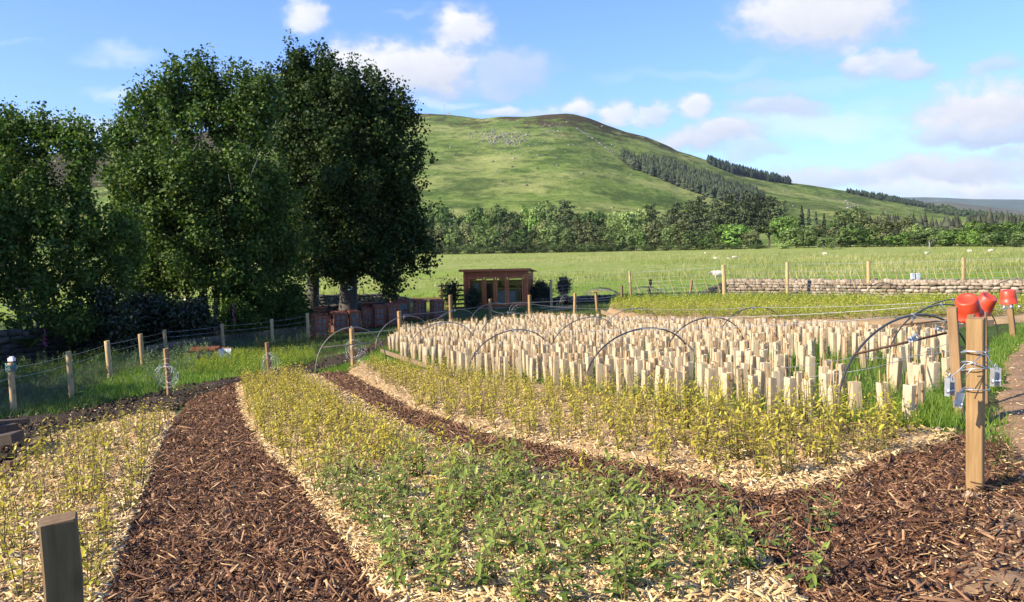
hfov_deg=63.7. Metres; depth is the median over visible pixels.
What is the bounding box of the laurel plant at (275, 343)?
[269,336,281,348]
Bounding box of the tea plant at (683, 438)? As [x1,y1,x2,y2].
[674,411,690,445]
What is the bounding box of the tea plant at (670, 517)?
[659,485,687,525]
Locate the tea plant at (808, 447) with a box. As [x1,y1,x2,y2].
[799,416,822,457]
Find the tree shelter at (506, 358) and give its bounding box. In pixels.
[503,350,509,378]
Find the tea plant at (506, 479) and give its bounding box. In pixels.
[494,459,516,488]
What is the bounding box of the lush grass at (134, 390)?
[28,341,435,414]
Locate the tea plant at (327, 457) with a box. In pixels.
[311,441,336,473]
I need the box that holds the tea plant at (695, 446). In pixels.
[689,407,706,456]
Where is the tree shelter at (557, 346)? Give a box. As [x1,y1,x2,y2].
[556,339,561,351]
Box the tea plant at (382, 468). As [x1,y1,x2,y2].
[368,466,387,491]
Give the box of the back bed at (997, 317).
[607,300,1023,325]
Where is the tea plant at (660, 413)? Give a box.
[656,395,675,425]
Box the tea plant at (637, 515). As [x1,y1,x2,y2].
[624,495,656,538]
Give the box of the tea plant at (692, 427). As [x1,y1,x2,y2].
[681,388,718,450]
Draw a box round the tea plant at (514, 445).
[500,430,537,480]
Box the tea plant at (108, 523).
[91,509,119,556]
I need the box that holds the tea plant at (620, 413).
[607,403,629,449]
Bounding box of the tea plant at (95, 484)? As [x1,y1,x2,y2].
[65,459,101,500]
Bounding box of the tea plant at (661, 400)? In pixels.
[656,386,674,418]
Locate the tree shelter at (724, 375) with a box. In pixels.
[721,362,732,406]
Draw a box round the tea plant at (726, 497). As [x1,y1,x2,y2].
[696,465,740,524]
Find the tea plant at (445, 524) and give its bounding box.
[429,500,458,545]
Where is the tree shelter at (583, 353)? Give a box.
[579,340,584,362]
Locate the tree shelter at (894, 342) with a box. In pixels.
[889,333,895,353]
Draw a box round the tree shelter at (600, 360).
[596,349,603,381]
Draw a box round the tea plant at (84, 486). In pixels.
[65,467,95,504]
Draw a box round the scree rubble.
[438,114,923,216]
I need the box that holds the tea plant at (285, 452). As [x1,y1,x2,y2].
[277,429,296,467]
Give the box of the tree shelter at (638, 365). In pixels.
[635,353,642,390]
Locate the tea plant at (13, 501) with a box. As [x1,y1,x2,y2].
[0,479,30,518]
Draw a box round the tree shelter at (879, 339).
[876,325,882,347]
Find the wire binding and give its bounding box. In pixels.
[961,347,989,390]
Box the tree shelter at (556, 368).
[552,352,558,385]
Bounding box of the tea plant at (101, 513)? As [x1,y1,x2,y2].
[88,501,111,526]
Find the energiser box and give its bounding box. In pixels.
[910,272,919,279]
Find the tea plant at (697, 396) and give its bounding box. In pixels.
[681,379,703,422]
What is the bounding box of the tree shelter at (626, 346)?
[623,338,628,349]
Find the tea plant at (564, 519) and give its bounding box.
[549,494,579,532]
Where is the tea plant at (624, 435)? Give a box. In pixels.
[617,395,632,437]
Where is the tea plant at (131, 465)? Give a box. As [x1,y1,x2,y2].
[122,447,148,488]
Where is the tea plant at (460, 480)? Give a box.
[445,463,482,513]
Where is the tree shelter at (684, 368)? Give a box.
[681,357,689,392]
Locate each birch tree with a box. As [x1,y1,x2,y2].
[427,227,442,252]
[433,221,455,253]
[455,220,474,253]
[470,224,488,248]
[491,222,515,249]
[525,220,551,246]
[530,200,559,248]
[534,221,565,251]
[568,218,601,251]
[581,222,607,248]
[593,225,626,247]
[624,222,647,250]
[640,216,668,249]
[658,224,680,249]
[671,217,695,246]
[739,230,758,248]
[801,227,826,247]
[813,220,846,246]
[815,235,836,248]
[827,242,836,248]
[831,207,873,227]
[855,210,890,228]
[867,224,883,246]
[876,219,903,244]
[896,215,916,234]
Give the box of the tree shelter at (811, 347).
[807,333,815,362]
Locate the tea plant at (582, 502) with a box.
[555,470,592,524]
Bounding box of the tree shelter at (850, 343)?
[844,326,851,353]
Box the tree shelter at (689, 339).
[687,333,692,345]
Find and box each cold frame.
[189,346,219,358]
[311,307,328,338]
[330,310,347,333]
[344,309,360,331]
[360,302,377,327]
[372,304,385,327]
[384,303,397,325]
[394,298,409,319]
[413,299,426,319]
[430,299,443,319]
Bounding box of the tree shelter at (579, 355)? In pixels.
[575,346,581,362]
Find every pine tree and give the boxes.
[555,198,576,226]
[637,204,661,228]
[661,202,684,246]
[661,210,676,236]
[677,200,701,232]
[689,195,712,242]
[702,198,727,232]
[711,192,744,230]
[730,191,755,245]
[741,193,770,239]
[753,195,776,246]
[765,200,790,245]
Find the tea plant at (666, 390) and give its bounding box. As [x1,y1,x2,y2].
[654,378,673,416]
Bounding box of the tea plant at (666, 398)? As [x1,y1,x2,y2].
[658,378,682,419]
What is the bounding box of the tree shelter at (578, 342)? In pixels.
[576,334,581,351]
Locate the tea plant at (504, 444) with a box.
[497,424,516,475]
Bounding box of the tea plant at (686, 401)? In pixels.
[673,385,699,424]
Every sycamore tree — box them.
[0,96,153,349]
[93,42,315,336]
[252,29,444,309]
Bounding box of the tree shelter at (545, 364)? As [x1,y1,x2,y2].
[542,353,549,381]
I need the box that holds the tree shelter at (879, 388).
[876,370,888,412]
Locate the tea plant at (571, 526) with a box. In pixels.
[549,505,580,545]
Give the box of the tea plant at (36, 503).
[20,474,46,510]
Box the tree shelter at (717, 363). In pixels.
[711,353,719,388]
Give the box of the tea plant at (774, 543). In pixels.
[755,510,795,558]
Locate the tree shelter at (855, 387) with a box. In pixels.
[848,374,861,421]
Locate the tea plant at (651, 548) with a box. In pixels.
[627,506,679,570]
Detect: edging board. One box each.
[0,436,39,483]
[145,326,305,351]
[380,349,460,376]
[601,310,993,329]
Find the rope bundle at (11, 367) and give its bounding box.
[5,362,16,371]
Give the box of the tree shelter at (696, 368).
[695,357,700,387]
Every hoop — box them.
[315,326,386,369]
[375,316,428,347]
[408,322,471,355]
[434,309,475,323]
[468,329,545,370]
[481,312,532,331]
[552,316,611,343]
[584,327,685,385]
[604,308,657,326]
[667,316,743,346]
[722,306,779,327]
[839,313,965,391]
[865,282,898,297]
[888,303,988,353]
[908,298,997,336]
[988,279,1022,292]
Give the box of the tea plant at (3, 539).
[0,502,20,557]
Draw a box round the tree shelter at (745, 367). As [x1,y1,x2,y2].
[741,354,750,395]
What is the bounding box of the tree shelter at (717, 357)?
[713,347,721,366]
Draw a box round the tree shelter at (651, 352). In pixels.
[649,346,655,357]
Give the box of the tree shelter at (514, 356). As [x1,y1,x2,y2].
[512,347,516,374]
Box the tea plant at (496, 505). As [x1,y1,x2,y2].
[481,495,506,526]
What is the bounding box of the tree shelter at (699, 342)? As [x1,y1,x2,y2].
[697,335,703,348]
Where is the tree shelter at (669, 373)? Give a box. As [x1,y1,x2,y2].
[665,362,674,400]
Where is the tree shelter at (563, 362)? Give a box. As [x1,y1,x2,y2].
[560,354,568,384]
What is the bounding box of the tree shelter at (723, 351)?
[717,341,725,366]
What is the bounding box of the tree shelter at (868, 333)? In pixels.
[866,327,871,355]
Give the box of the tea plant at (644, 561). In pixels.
[610,514,676,577]
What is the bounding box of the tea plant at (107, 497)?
[100,482,115,515]
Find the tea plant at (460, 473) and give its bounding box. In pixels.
[442,448,474,498]
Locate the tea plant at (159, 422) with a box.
[139,402,164,437]
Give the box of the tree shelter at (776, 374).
[770,361,779,402]
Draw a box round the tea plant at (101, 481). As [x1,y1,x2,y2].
[88,453,114,493]
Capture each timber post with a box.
[38,511,83,601]
[163,348,172,395]
[265,342,271,375]
[349,328,355,367]
[397,311,401,330]
[448,295,452,320]
[488,299,491,319]
[528,295,530,314]
[573,293,576,313]
[594,292,598,311]
[620,285,622,297]
[648,279,651,292]
[689,279,692,292]
[946,307,964,423]
[966,317,985,497]
[983,312,988,403]
[1007,304,1015,336]
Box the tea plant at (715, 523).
[707,503,737,543]
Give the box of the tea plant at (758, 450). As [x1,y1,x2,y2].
[746,415,770,468]
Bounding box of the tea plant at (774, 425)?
[767,392,781,427]
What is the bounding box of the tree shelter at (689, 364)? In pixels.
[685,353,692,389]
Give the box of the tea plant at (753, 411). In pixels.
[740,405,767,457]
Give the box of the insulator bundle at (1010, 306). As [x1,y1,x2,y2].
[1002,304,1020,308]
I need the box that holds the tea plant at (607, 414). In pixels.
[603,398,618,424]
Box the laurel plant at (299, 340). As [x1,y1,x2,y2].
[295,334,303,348]
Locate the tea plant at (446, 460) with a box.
[436,439,459,483]
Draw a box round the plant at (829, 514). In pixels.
[799,482,842,532]
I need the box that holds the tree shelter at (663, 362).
[658,355,666,390]
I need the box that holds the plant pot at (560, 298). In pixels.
[557,296,569,303]
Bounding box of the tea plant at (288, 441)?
[281,424,302,460]
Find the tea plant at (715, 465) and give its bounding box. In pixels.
[705,428,733,476]
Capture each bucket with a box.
[955,293,983,323]
[978,292,996,315]
[999,289,1018,305]
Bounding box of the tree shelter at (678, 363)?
[675,353,682,370]
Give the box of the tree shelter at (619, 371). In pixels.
[616,359,623,394]
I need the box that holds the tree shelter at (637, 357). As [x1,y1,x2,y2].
[634,351,640,384]
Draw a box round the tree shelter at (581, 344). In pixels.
[579,340,585,352]
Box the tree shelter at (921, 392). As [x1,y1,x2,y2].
[912,374,924,409]
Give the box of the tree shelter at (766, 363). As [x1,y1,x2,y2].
[760,356,770,396]
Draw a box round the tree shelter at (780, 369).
[774,361,784,396]
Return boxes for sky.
[0,0,1023,199]
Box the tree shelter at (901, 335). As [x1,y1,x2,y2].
[899,323,904,345]
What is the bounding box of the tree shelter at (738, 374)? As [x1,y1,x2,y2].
[734,361,743,401]
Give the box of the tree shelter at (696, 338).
[694,331,700,357]
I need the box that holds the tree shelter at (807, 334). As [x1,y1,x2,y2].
[806,332,811,345]
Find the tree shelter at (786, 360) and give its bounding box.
[781,346,789,376]
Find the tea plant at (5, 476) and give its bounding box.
[0,454,12,489]
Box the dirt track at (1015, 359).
[989,344,1023,481]
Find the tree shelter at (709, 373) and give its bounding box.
[704,362,714,404]
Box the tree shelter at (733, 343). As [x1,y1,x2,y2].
[730,334,736,354]
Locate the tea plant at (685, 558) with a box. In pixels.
[683,514,716,566]
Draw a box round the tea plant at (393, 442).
[383,427,404,460]
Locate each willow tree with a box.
[429,246,447,254]
[442,247,463,254]
[457,245,482,253]
[481,247,497,253]
[491,243,517,253]
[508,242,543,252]
[531,247,549,252]
[547,243,577,251]
[567,247,585,251]
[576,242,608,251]
[599,244,621,251]
[605,204,656,248]
[622,245,636,250]
[637,244,657,250]
[661,245,672,250]
[673,244,693,249]
[707,242,729,249]
[730,245,745,248]
[749,244,767,248]
[774,240,793,248]
[859,243,870,246]
[909,222,933,244]
[924,243,934,246]
[943,229,979,245]
[961,219,1002,244]
[982,243,997,246]
[1005,241,1023,246]
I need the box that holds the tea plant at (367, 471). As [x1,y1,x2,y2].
[345,461,375,492]
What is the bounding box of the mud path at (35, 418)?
[0,341,386,461]
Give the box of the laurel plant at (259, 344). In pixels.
[254,337,264,349]
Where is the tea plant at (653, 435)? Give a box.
[647,411,667,448]
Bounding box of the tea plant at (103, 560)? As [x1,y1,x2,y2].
[92,536,119,577]
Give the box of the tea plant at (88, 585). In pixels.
[83,569,104,600]
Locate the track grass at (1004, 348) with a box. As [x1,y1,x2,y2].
[985,320,1023,496]
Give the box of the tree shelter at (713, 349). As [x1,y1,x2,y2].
[710,343,716,360]
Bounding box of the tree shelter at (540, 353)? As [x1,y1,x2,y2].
[537,346,542,371]
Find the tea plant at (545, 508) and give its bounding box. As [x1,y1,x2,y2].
[524,479,557,532]
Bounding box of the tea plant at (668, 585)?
[650,538,703,598]
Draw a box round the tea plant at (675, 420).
[670,404,685,435]
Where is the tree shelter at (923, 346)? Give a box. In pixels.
[920,338,928,363]
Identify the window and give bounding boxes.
[468,278,483,303]
[507,277,523,302]
[529,276,530,294]
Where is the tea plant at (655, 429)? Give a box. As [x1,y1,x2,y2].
[650,404,671,446]
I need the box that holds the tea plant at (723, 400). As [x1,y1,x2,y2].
[718,380,734,419]
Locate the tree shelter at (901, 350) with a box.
[897,338,905,373]
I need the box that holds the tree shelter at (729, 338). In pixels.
[727,331,733,354]
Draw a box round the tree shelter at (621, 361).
[616,352,624,367]
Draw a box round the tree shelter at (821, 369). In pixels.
[819,358,828,400]
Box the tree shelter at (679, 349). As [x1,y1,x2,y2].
[676,342,683,356]
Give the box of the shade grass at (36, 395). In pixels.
[0,329,306,406]
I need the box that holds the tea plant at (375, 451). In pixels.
[361,427,381,463]
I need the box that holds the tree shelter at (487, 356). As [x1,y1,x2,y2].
[484,346,491,377]
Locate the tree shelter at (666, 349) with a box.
[664,343,671,367]
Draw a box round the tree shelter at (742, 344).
[740,336,747,350]
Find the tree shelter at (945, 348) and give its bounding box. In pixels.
[941,331,949,356]
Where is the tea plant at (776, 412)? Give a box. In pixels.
[760,390,785,441]
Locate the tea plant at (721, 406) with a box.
[712,388,736,426]
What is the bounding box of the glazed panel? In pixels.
[409,298,412,317]
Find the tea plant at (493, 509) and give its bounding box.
[472,489,501,519]
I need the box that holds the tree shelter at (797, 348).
[795,335,801,365]
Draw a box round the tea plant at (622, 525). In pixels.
[591,495,631,552]
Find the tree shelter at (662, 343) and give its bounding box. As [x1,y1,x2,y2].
[659,335,664,350]
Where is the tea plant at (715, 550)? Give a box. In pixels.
[703,528,740,577]
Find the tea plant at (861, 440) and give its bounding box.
[849,421,868,451]
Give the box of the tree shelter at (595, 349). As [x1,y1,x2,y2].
[593,340,598,366]
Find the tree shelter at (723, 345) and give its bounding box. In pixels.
[721,336,726,354]
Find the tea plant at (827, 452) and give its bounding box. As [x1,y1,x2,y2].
[806,414,839,465]
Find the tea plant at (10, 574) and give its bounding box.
[0,551,19,582]
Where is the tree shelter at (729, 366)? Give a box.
[724,357,733,390]
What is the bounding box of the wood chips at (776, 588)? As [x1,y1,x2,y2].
[0,306,1003,601]
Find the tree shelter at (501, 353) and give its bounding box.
[499,351,504,356]
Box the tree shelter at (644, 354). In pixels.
[641,350,647,368]
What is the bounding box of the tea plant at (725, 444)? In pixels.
[716,409,744,448]
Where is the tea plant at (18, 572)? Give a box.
[0,527,40,601]
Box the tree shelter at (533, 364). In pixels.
[529,351,535,382]
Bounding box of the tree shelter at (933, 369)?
[926,355,939,392]
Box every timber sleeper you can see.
[0,418,29,424]
[0,423,17,432]
[0,430,24,445]
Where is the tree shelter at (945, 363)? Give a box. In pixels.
[941,351,950,380]
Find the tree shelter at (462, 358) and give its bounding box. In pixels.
[459,351,465,373]
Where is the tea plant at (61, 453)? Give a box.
[57,445,85,483]
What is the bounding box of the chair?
[519,286,524,301]
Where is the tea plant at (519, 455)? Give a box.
[513,448,540,490]
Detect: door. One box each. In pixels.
[317,317,327,336]
[335,314,346,331]
[351,312,359,328]
[368,310,373,324]
[376,308,384,324]
[390,306,396,323]
[397,303,408,317]
[418,302,424,317]
[435,302,442,316]
[485,277,495,305]
[496,277,506,304]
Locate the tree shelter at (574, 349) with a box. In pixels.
[572,342,576,352]
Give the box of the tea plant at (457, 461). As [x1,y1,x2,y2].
[447,435,465,472]
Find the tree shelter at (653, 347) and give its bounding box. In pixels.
[650,338,655,350]
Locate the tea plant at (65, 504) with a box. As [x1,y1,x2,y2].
[56,487,83,515]
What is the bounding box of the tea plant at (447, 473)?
[411,451,457,507]
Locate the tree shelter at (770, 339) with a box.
[767,329,773,350]
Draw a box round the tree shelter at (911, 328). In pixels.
[908,320,915,337]
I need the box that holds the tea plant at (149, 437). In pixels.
[135,426,153,457]
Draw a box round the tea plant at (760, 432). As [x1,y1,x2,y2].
[753,413,777,460]
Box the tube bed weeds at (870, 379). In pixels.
[392,312,950,410]
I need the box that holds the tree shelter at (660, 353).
[657,351,663,359]
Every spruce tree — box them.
[798,206,804,228]
[805,208,811,228]
[813,212,817,245]
[820,213,826,245]
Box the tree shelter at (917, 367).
[913,358,924,381]
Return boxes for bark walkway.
[324,379,998,596]
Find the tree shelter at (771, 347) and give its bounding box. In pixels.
[769,336,773,361]
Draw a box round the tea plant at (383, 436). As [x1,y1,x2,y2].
[370,420,392,451]
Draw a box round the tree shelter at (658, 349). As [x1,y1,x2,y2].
[655,344,662,356]
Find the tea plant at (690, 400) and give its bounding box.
[683,372,697,403]
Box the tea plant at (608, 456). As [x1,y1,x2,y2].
[594,447,630,504]
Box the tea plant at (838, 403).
[829,388,846,421]
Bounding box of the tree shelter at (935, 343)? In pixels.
[930,331,937,358]
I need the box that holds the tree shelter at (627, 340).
[624,334,629,343]
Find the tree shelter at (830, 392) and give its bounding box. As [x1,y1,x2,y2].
[828,373,839,411]
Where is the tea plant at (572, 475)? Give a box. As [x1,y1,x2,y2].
[568,455,602,496]
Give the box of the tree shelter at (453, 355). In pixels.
[451,347,456,369]
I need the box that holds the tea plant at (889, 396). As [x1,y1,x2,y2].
[871,385,896,428]
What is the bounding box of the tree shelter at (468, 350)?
[464,344,469,367]
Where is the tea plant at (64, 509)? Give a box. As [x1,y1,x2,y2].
[45,499,75,515]
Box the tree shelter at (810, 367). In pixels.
[805,350,814,381]
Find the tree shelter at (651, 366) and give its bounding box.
[646,353,654,391]
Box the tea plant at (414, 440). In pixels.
[409,425,424,461]
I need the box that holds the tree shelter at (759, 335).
[756,328,761,338]
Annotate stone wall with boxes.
[0,301,390,366]
[319,293,429,305]
[533,282,730,305]
[726,278,1023,298]
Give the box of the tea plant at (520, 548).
[491,488,544,558]
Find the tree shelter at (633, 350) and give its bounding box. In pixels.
[631,345,637,356]
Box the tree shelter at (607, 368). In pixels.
[604,360,611,390]
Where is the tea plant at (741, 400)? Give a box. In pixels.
[732,376,753,428]
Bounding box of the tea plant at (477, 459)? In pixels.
[459,447,487,483]
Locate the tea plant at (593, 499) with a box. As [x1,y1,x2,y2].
[580,488,622,550]
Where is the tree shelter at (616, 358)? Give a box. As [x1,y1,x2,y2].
[615,350,621,367]
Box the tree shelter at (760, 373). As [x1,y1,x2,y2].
[756,361,764,401]
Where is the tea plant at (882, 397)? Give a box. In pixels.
[873,374,900,425]
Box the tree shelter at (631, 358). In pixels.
[627,353,633,378]
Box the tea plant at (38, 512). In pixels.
[21,493,43,528]
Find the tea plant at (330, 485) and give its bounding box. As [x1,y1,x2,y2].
[313,458,337,499]
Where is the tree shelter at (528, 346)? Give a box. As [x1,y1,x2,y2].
[525,340,530,353]
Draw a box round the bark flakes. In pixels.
[109,372,1023,601]
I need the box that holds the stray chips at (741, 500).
[3,340,1023,601]
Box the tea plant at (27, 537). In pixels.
[0,516,36,552]
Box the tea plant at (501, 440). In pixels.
[478,424,514,483]
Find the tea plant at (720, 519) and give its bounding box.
[711,504,734,538]
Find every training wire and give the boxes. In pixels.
[360,315,945,332]
[492,305,943,319]
[534,301,946,309]
[550,351,948,368]
[780,343,947,379]
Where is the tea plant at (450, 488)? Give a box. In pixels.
[442,467,477,523]
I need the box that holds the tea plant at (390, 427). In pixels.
[382,406,405,443]
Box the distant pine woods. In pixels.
[843,208,1023,244]
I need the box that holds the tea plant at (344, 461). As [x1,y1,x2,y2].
[341,447,357,479]
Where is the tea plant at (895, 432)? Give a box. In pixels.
[885,407,900,438]
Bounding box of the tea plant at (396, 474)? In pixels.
[381,445,418,496]
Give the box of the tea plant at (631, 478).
[615,463,648,510]
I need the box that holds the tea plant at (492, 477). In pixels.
[466,449,512,505]
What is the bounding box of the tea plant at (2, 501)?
[0,483,7,515]
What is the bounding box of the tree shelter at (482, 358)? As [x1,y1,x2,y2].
[479,348,484,370]
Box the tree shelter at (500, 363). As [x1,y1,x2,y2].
[497,353,503,380]
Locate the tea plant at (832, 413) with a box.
[817,379,844,436]
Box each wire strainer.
[907,334,918,342]
[934,326,944,332]
[944,373,954,396]
[953,389,964,408]
[990,364,1001,386]
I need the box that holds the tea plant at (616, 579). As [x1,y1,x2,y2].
[594,516,640,601]
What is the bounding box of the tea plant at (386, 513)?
[362,498,408,546]
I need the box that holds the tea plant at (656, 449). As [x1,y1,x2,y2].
[646,425,665,456]
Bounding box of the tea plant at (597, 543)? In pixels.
[574,504,634,564]
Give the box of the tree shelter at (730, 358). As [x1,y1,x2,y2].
[726,346,733,368]
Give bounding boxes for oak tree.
[410,209,438,242]
[428,204,463,248]
[439,224,464,251]
[454,205,495,248]
[475,226,505,250]
[483,204,516,242]
[498,211,527,236]
[506,228,543,252]
[519,205,542,236]
[554,225,582,250]
[565,209,606,249]
[603,229,632,250]
[632,225,661,250]
[679,229,704,248]
[692,233,722,248]
[709,229,738,248]
[714,224,754,247]
[742,240,762,248]
[761,215,805,245]
[778,225,806,247]
[795,225,825,247]
[825,217,848,244]
[832,223,873,246]
[844,226,876,246]
[869,237,892,246]
[884,234,907,246]
[896,231,917,245]
[908,230,937,245]
[925,227,967,244]
[934,229,965,245]
[964,234,988,245]
[969,223,1012,234]
[971,231,1000,245]
[987,228,1023,246]
[1000,231,1023,245]
[1002,220,1023,243]
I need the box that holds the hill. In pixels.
[12,114,998,261]
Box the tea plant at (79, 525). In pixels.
[52,506,91,545]
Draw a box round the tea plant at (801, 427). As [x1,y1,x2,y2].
[793,393,819,446]
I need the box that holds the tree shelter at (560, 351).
[559,344,563,367]
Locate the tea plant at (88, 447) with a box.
[80,437,99,467]
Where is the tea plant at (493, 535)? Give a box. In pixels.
[480,527,504,561]
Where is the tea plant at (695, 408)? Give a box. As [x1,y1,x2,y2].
[692,392,723,441]
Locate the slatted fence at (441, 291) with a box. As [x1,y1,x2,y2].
[438,284,463,308]
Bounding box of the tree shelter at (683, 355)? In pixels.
[681,347,688,365]
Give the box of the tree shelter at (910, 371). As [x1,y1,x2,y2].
[907,352,916,383]
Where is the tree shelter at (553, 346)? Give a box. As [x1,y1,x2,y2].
[551,344,555,355]
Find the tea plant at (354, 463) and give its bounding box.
[340,434,371,478]
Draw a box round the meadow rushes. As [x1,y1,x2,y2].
[56,245,1023,301]
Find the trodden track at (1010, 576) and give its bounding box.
[941,469,1023,601]
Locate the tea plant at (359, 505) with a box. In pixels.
[342,480,373,524]
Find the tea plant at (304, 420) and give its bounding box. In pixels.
[295,403,313,437]
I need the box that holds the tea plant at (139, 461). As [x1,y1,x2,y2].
[120,439,147,481]
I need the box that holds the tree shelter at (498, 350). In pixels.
[496,344,500,363]
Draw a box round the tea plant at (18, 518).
[1,495,32,540]
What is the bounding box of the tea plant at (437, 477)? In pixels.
[429,455,451,501]
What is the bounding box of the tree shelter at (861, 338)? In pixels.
[858,329,864,356]
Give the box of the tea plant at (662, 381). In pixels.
[655,369,671,402]
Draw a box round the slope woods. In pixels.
[924,203,1020,218]
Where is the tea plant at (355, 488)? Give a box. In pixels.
[331,460,363,512]
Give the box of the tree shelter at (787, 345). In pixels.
[783,338,790,352]
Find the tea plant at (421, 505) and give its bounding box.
[412,487,436,520]
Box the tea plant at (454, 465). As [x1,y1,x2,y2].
[440,443,469,490]
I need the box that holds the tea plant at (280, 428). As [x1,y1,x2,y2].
[267,415,286,449]
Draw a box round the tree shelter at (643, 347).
[638,335,644,349]
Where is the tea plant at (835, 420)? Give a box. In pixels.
[813,406,839,448]
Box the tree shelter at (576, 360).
[574,352,580,381]
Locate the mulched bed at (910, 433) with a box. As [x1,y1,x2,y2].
[349,363,945,500]
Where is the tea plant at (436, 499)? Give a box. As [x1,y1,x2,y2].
[425,486,451,515]
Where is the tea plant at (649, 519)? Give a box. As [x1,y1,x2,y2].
[615,475,665,555]
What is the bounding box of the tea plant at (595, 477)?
[578,463,604,504]
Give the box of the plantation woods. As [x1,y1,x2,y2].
[619,148,765,204]
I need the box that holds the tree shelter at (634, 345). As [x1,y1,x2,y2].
[629,337,635,349]
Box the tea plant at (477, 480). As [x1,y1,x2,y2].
[448,449,490,503]
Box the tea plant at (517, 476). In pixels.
[505,448,531,485]
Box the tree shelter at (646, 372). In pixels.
[641,360,649,395]
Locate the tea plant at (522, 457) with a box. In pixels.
[508,434,534,480]
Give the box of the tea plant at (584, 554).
[570,511,594,559]
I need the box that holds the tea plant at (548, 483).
[539,457,570,505]
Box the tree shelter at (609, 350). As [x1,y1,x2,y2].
[607,344,611,354]
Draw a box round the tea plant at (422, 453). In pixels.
[398,423,432,475]
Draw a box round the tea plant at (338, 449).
[329,434,352,473]
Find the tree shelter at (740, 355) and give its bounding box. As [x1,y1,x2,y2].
[736,343,744,367]
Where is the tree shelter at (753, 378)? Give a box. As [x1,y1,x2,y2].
[748,365,757,408]
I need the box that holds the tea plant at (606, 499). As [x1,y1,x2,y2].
[585,478,620,528]
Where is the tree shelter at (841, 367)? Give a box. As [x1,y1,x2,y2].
[836,354,846,393]
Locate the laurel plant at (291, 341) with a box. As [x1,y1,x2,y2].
[287,335,295,347]
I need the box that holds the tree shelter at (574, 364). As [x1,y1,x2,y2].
[569,356,577,385]
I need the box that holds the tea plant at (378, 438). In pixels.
[371,419,393,456]
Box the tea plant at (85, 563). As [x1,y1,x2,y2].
[80,516,107,587]
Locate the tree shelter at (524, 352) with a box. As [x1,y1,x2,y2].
[522,345,527,372]
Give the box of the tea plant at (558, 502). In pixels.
[541,465,573,515]
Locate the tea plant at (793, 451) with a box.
[767,411,804,478]
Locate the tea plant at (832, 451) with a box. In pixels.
[824,424,843,463]
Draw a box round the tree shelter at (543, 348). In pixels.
[541,338,546,353]
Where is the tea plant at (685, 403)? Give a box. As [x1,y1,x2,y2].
[675,379,701,428]
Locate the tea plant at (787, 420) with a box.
[781,398,798,436]
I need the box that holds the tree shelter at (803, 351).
[799,337,807,370]
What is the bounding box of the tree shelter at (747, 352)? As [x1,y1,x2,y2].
[745,342,753,362]
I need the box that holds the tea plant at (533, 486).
[506,461,547,502]
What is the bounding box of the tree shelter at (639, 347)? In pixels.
[635,342,641,356]
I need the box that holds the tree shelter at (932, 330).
[930,324,936,344]
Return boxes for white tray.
[217,347,230,357]
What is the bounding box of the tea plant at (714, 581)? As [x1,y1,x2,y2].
[698,538,734,591]
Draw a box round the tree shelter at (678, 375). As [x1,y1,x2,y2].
[673,362,683,402]
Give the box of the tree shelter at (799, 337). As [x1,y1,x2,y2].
[795,330,801,341]
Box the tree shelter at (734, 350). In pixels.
[731,343,738,373]
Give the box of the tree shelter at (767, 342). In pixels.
[762,337,768,358]
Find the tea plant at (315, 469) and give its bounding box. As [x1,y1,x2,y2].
[308,442,332,477]
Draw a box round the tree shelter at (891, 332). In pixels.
[888,326,893,337]
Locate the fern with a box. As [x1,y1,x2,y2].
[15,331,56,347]
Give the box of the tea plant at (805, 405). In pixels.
[792,373,817,426]
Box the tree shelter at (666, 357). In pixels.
[662,351,668,367]
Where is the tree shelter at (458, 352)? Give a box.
[457,351,459,370]
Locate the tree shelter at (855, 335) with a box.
[852,326,858,356]
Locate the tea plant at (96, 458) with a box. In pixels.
[89,440,114,485]
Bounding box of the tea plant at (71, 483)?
[67,465,88,497]
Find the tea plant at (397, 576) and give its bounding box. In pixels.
[377,536,413,600]
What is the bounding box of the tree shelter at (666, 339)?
[663,332,669,346]
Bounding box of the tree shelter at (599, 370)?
[595,355,602,389]
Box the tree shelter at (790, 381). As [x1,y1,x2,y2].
[784,368,796,412]
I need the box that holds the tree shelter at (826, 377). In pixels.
[821,362,832,409]
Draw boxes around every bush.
[72,280,150,356]
[116,282,164,345]
[130,285,226,347]
[175,291,218,338]
[209,291,263,340]
[225,281,287,331]
[271,276,321,333]
[460,283,482,309]
[525,279,556,303]
[553,273,573,297]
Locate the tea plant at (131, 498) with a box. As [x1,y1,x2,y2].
[112,472,138,512]
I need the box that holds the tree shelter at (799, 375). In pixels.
[794,364,803,406]
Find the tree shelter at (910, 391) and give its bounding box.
[902,371,919,420]
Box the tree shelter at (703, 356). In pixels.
[700,346,706,361]
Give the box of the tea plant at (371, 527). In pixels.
[359,477,393,535]
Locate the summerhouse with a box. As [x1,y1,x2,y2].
[459,268,537,309]
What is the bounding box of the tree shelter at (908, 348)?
[903,335,911,366]
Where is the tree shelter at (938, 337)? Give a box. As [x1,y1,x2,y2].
[937,323,944,345]
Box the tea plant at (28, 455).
[10,438,30,470]
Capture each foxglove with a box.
[43,328,46,361]
[232,302,235,340]
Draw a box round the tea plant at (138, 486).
[116,452,151,497]
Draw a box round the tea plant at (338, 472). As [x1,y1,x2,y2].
[319,442,356,485]
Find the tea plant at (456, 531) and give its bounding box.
[432,520,463,555]
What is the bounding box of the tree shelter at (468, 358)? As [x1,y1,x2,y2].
[465,349,471,373]
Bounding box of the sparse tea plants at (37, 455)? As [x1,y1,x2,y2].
[0,397,174,512]
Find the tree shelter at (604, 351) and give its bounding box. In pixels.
[599,344,605,365]
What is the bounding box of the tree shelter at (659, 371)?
[654,356,663,398]
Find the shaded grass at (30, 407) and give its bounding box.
[0,302,607,454]
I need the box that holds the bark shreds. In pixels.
[113,370,1023,601]
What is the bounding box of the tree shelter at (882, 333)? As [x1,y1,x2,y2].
[880,329,886,355]
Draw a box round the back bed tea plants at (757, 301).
[609,289,1023,319]

